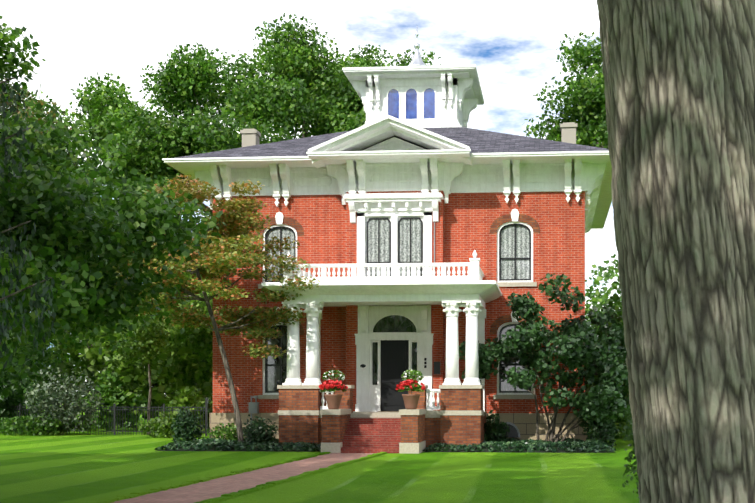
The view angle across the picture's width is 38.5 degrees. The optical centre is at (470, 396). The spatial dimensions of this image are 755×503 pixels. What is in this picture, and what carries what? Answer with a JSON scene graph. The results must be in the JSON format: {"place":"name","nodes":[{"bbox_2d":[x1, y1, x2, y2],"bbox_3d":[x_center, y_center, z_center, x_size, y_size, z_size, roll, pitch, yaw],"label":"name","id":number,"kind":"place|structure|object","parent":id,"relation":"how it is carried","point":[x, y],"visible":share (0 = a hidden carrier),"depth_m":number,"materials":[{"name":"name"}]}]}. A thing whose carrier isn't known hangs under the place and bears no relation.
{"place":"outdoors","nodes":[
{"label":"outdoors","id":0,"kind":"place"},
{"bbox_2d":[0,0,620,393],"label":"sky","id":1,"kind":"structure","parent":0,"point":[512,45],"materials":[{"name":"white"}]},
{"bbox_2d":[0,402,639,502],"bbox_3d":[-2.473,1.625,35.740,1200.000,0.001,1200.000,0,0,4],"label":"lawn","id":2,"kind":"structure","parent":0,"point":[77,467],"depth_m":22.57,"materials":[{"name":"green plant"}]},
{"bbox_2d":[0,343,41,431],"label":"shrub","id":3,"kind":"object","parent":2,"relation":"on","point":[14,398],"visible":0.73,"depth_m":46.80,"materials":[{"name":"green plant"}]},
{"bbox_2d":[0,279,49,392],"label":"tree","id":4,"kind":"object","parent":2,"relation":"on","point":[35,369],"visible":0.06,"depth_m":52.19,"materials":[{"name":"green plant"}]},
{"bbox_2d":[0,75,64,369],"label":"spruce tree","id":5,"kind":"object","parent":2,"relation":"on","point":[32,303],"visible":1,"depth_m":12.79,"materials":[{"name":"green plant"}]},
{"bbox_2d":[0,411,72,435],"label":"hedge","id":6,"kind":"object","parent":2,"relation":"on","point":[27,424],"visible":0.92,"depth_m":44.13,"materials":[{"name":"green plant"}]},
{"bbox_2d":[9,317,84,405],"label":"tree","id":7,"kind":"object","parent":2,"relation":"on","point":[41,348],"visible":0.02,"depth_m":63.69,"materials":[{"name":"green plant"}]},
{"bbox_2d":[0,77,103,197],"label":"tree","id":8,"kind":"object","parent":2,"relation":"on","point":[28,108],"visible":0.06,"depth_m":37.37,"materials":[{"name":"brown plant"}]},
{"bbox_2d":[2,322,103,417],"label":"shrub","id":9,"kind":"object","parent":2,"relation":"on","point":[40,357],"visible":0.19,"depth_m":55.67,"materials":[{"name":"green plant"}]},
{"bbox_2d":[0,186,115,404],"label":"tree","id":10,"kind":"object","parent":2,"relation":"on","point":[68,359],"depth_m":68.82,"materials":[{"name":"green plant"}]},
{"bbox_2d":[22,365,103,434],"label":"grey green shrub","id":11,"kind":"object","parent":2,"relation":"on","point":[68,395],"visible":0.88,"depth_m":44.70,"materials":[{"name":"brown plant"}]},
{"bbox_2d":[56,315,117,424],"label":"tree","id":12,"kind":"object","parent":2,"relation":"on","point":[87,381],"depth_m":60.08,"materials":[{"name":"green plant"}]},
{"bbox_2d":[2,398,210,435],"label":"iron fence","id":13,"kind":"object","parent":2,"relation":"on","point":[114,409],"visible":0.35,"depth_m":45.08,"materials":[{"name":"black metal"}]},
{"bbox_2d":[0,15,224,402],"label":"maple tree","id":14,"kind":"object","parent":2,"relation":"on","point":[56,198],"visible":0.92,"depth_m":18.53,"materials":[{"name":"green plant"}]},
{"bbox_2d":[77,371,147,430],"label":"shrub","id":15,"kind":"object","parent":2,"relation":"on","point":[108,392],"visible":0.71,"depth_m":49.48,"materials":[{"name":"green plant"}]},
{"bbox_2d":[0,72,240,426],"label":"tree","id":16,"kind":"object","parent":2,"relation":"on","point":[101,109],"visible":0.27,"depth_m":55.95,"materials":[{"name":"green plant"}]},
{"bbox_2d":[39,272,212,419],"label":"tree","id":17,"kind":"object","parent":2,"relation":"on","point":[178,370],"visible":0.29,"depth_m":52.14,"materials":[{"name":"green plant"}]},
{"bbox_2d":[114,315,171,433],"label":"young tree","id":18,"kind":"object","parent":2,"relation":"on","point":[153,339],"visible":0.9,"depth_m":44.73,"materials":[{"name":"green plant"}]},
{"bbox_2d":[137,411,198,437],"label":"bush","id":19,"kind":"object","parent":2,"relation":"on","point":[161,427],"visible":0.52,"depth_m":41.72,"materials":[{"name":"green plant"}]},
{"bbox_2d":[141,211,209,392],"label":"tree","id":20,"kind":"object","parent":2,"relation":"on","point":[207,291],"depth_m":60.41,"materials":[{"name":"green plant"}]},
{"bbox_2d":[162,386,212,431],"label":"shrub","id":21,"kind":"object","parent":2,"relation":"on","point":[187,397],"visible":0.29,"depth_m":46.26,"materials":[{"name":"green plant"}]},
{"bbox_2d":[170,405,204,441],"bbox_3d":[-9.394,0.955,35.518,1.110,1.351,1.028,0,0,4],"label":"yew shrub","id":22,"kind":"object","parent":2,"relation":"on","point":[185,425],"visible":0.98,"depth_m":35.40,"materials":[{"name":"green plant"}]},
{"bbox_2d":[172,288,212,362],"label":"tree","id":23,"kind":"object","parent":2,"relation":"on","point":[200,339],"visible":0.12,"depth_m":49.60,"materials":[{"name":"green plant"}]},
{"bbox_2d":[98,42,316,289],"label":"tree","id":24,"kind":"object","parent":2,"relation":"on","point":[264,104],"visible":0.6,"depth_m":57.94,"materials":[{"name":"green plant"}]},
{"bbox_2d":[110,174,319,441],"bbox_3d":[-7.982,-2.394,33.047,7.155,8.440,6.701,0,0,4],"label":"dogwood tree","id":25,"kind":"object","parent":2,"relation":"on","point":[225,254],"visible":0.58,"depth_m":32.53,"materials":[{"name":"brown plant"}]},
{"bbox_2d":[85,452,386,502],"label":"brick path","id":26,"kind":"structure","parent":2,"relation":"on","point":[222,487],"depth_m":20.16,"materials":[{"name":"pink brick"}]},
{"bbox_2d":[155,438,320,451],"bbox_3d":[-6.645,1.478,33.777,5.301,0.314,4.472,0,0,4],"label":"bed","id":27,"kind":"object","parent":2,"relation":"on","point":[210,444],"visible":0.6,"depth_m":31.88,"materials":[{"name":"green plant"}]},
{"bbox_2d":[206,423,244,439],"bbox_3d":[-7.883,1.235,34.872,1.288,0.800,0.960,0,0,4],"label":"shrub","id":28,"kind":"object","parent":27,"relation":"on","point":[227,431],"visible":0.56,"depth_m":34.67,"materials":[{"name":"green plant"}]},
{"bbox_2d":[242,414,277,442],"bbox_3d":[-6.583,1.094,33.506,1.105,1.082,1.154,0,0,-19],"label":"shrub","id":29,"kind":"object","parent":27,"relation":"on","point":[256,431],"visible":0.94,"depth_m":33.30,"materials":[{"name":"green plant"}]},
{"bbox_2d":[250,13,394,140],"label":"tree","id":30,"kind":"object","parent":2,"relation":"on","point":[289,54],"visible":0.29,"depth_m":62.77,"materials":[{"name":"green plant"}]},
{"bbox_2d":[287,49,440,138],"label":"tree","id":31,"kind":"object","parent":2,"relation":"on","point":[328,114],"visible":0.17,"depth_m":61.64,"materials":[{"name":"green plant"}]},
{"bbox_2d":[277,385,485,453],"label":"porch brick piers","id":32,"kind":"structure","parent":2,"relation":"on","point":[458,417],"depth_m":31.97,"materials":[{"name":"brown brick"}]},
{"bbox_2d":[324,394,419,408],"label":"flower pots","id":33,"kind":"object","parent":32,"relation":"on","point":[333,401],"visible":1,"depth_m":30.80,"materials":[{"name":"brown ceramic"}]},
{"bbox_2d":[318,369,425,393],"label":"flowers","id":34,"kind":"object","parent":33,"relation":"in","point":[332,384],"visible":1,"depth_m":30.80,"materials":[{"name":"red plant"}]},
{"bbox_2d":[262,250,501,411],"bbox_3d":[-2.618,-1.955,33.846,7.040,4.920,3.800,0,0,4],"label":"white porch wood","id":35,"kind":"object","parent":2,"relation":"on","point":[413,297],"visible":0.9,"depth_m":32.62,"materials":[{"name":"white wood"}]},
{"bbox_2d":[213,191,584,412],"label":"brick house walls","id":36,"kind":"structure","parent":2,"relation":"on","point":[558,241],"depth_m":35.59,"materials":[{"name":"red brick"}]},
{"bbox_2d":[249,396,258,420],"bbox_3d":[-7.255,0.805,35.900,0.300,1.640,0.250,0,0,4],"label":"utility meter","id":37,"kind":"object","parent":36,"relation":"attached to","point":[253,407],"visible":0.9,"depth_m":35.81,"materials":[{"name":"grey metal"}]},
{"bbox_2d":[162,151,611,232],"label":"cornice","id":38,"kind":"structure","parent":36,"relation":"attached to","point":[567,173],"depth_m":35.32,"materials":[{"name":"white wood"}]},
{"bbox_2d":[176,127,607,157],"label":"house roof","id":39,"kind":"structure","parent":36,"relation":"on","point":[478,141],"depth_m":36.08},
{"bbox_2d":[240,122,576,146],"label":"chimneys","id":40,"kind":"object","parent":39,"relation":"on","point":[568,130],"visible":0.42,"depth_m":37.73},
{"bbox_2d":[342,29,483,127],"bbox_3d":[-2.055,-12.005,41.224,4.860,4.460,4.860,0,0,4],"label":"cupola","id":41,"kind":"object","parent":39,"relation":"on","point":[417,91],"visible":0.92,"depth_m":39.52,"materials":[{"name":"white wood"}]},
{"bbox_2d":[346,191,443,411],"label":"brick wall","id":42,"kind":"structure","parent":36,"relation":"attached to","point":[437,321],"depth_m":35.39,"materials":[{"name":"red brick"}]},
{"bbox_2d":[360,315,425,410],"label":"front door","id":43,"kind":"structure","parent":42,"relation":"in","point":[394,360],"depth_m":35.38,"materials":[{"name":"black wood"}]},
{"bbox_2d":[255,192,539,398],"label":"window frames","id":44,"kind":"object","parent":36,"relation":"attached to","point":[394,209],"depth_m":35.34,"materials":[{"name":"white wood"}]},
{"bbox_2d":[267,219,528,390],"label":"window panes","id":45,"kind":"structure","parent":44,"relation":"in","point":[507,272],"depth_m":35.60,"materials":[{"name":"grey glass"}]},
{"bbox_2d":[210,413,587,440],"bbox_3d":[-2.011,1.240,41.798,12.660,1.370,13.210,0,0,4],"label":"house foundation","id":46,"kind":"object","parent":2,"relation":"on","point":[525,423],"visible":0.07,"depth_m":35.34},
{"bbox_2d":[503,422,519,436],"bbox_3d":[1.208,1.095,35.219,0.840,0.500,0.320,0,0,4],"label":"basement window","id":47,"kind":"structure","parent":46,"relation":"attached to","point":[514,431],"depth_m":35.06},
{"bbox_2d":[484,408,510,441],"bbox_3d":[0.766,1.000,34.487,1.055,1.266,0.876,0,0,37],"label":"shrub","id":48,"kind":"object","parent":2,"relation":"on","point":[494,427],"visible":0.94,"depth_m":34.35,"materials":[{"name":"green plant"}]},
{"bbox_2d":[423,438,615,452],"bbox_3d":[1.550,1.476,33.147,5.692,0.304,4.471,0,0,4],"label":"bed","id":49,"kind":"object","parent":2,"relation":"on","point":[571,445],"visible":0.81,"depth_m":31.31,"materials":[{"name":"green plant"}]},
{"bbox_2d":[459,273,630,441],"bbox_3d":[3.277,-1.073,33.843,6.546,5.461,4.928,0,0,-39],"label":"shrub","id":50,"kind":"object","parent":2,"relation":"on","point":[582,349],"visible":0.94,"depth_m":32.97,"materials":[{"name":"green plant"}]},
{"bbox_2d":[522,31,607,148],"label":"tall tree","id":51,"kind":"object","parent":2,"relation":"on","point":[583,96],"visible":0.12,"depth_m":52.80,"materials":[{"name":"green plant"}]},
{"bbox_2d":[582,418,618,445],"bbox_3d":[4.073,1.080,33.596,1.171,1.119,1.131,0,0,4],"label":"boxwood shrub","id":52,"kind":"object","parent":2,"relation":"on","point":[602,432],"visible":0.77,"depth_m":33.41,"materials":[{"name":"green plant"}]},
{"bbox_2d":[585,254,621,333],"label":"tree","id":53,"kind":"object","parent":2,"relation":"on","point":[611,274],"visible":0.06,"depth_m":73.10,"materials":[{"name":"green plant"}]},
{"bbox_2d":[586,314,628,433],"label":"shrub","id":54,"kind":"object","parent":2,"relation":"on","point":[618,322],"visible":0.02,"depth_m":43.27,"materials":[{"name":"green plant"}]},
{"bbox_2d":[585,356,631,432],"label":"shrub","id":55,"kind":"object","parent":2,"relation":"on","point":[620,420],"visible":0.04,"depth_m":41.09,"materials":[{"name":"green plant"}]},
{"bbox_2d":[596,281,622,337],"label":"tree","id":56,"kind":"object","parent":2,"relation":"on","point":[615,298],"visible":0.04,"depth_m":48.98,"materials":[{"name":"green plant"}]},
{"bbox_2d":[615,420,632,440],"bbox_3d":[5.854,1.024,36.014,1.703,1.225,1.669,0,0,-34],"label":"shrub","id":57,"kind":"object","parent":2,"relation":"on","point":[621,432],"visible":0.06,"depth_m":36.14,"materials":[{"name":"green plant"}]},
{"bbox_2d":[619,385,638,498],"bbox_3d":[2.450,0.575,13.721,1.101,2.109,1.102,0,0,4],"label":"ivy","id":58,"kind":"object","parent":2,"relation":"on","point":[628,438],"visible":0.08,"depth_m":13.73,"materials":[{"name":"green plant"}]},
{"bbox_2d":[597,0,754,502],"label":"tree trunk","id":59,"kind":"object","parent":2,"relation":"on","point":[679,81],"visible":1,"depth_m":7.29,"materials":[{"name":"brown plant"}]},
{"bbox_2d":[306,115,472,168],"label":"pediment","id":60,"kind":"structure","parent":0,"point":[354,142],"depth_m":34.20,"materials":[{"name":"white wood"}]},
{"bbox_2d":[377,362,439,411],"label":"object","id":61,"kind":"object","parent":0,"point":[436,367],"visible":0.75,"depth_m":35.06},
{"bbox_2d":[434,221,434,262],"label":"house pipes","id":62,"kind":"object","parent":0,"point":[434,241],"visible":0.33,"depth_m":35.14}
]}

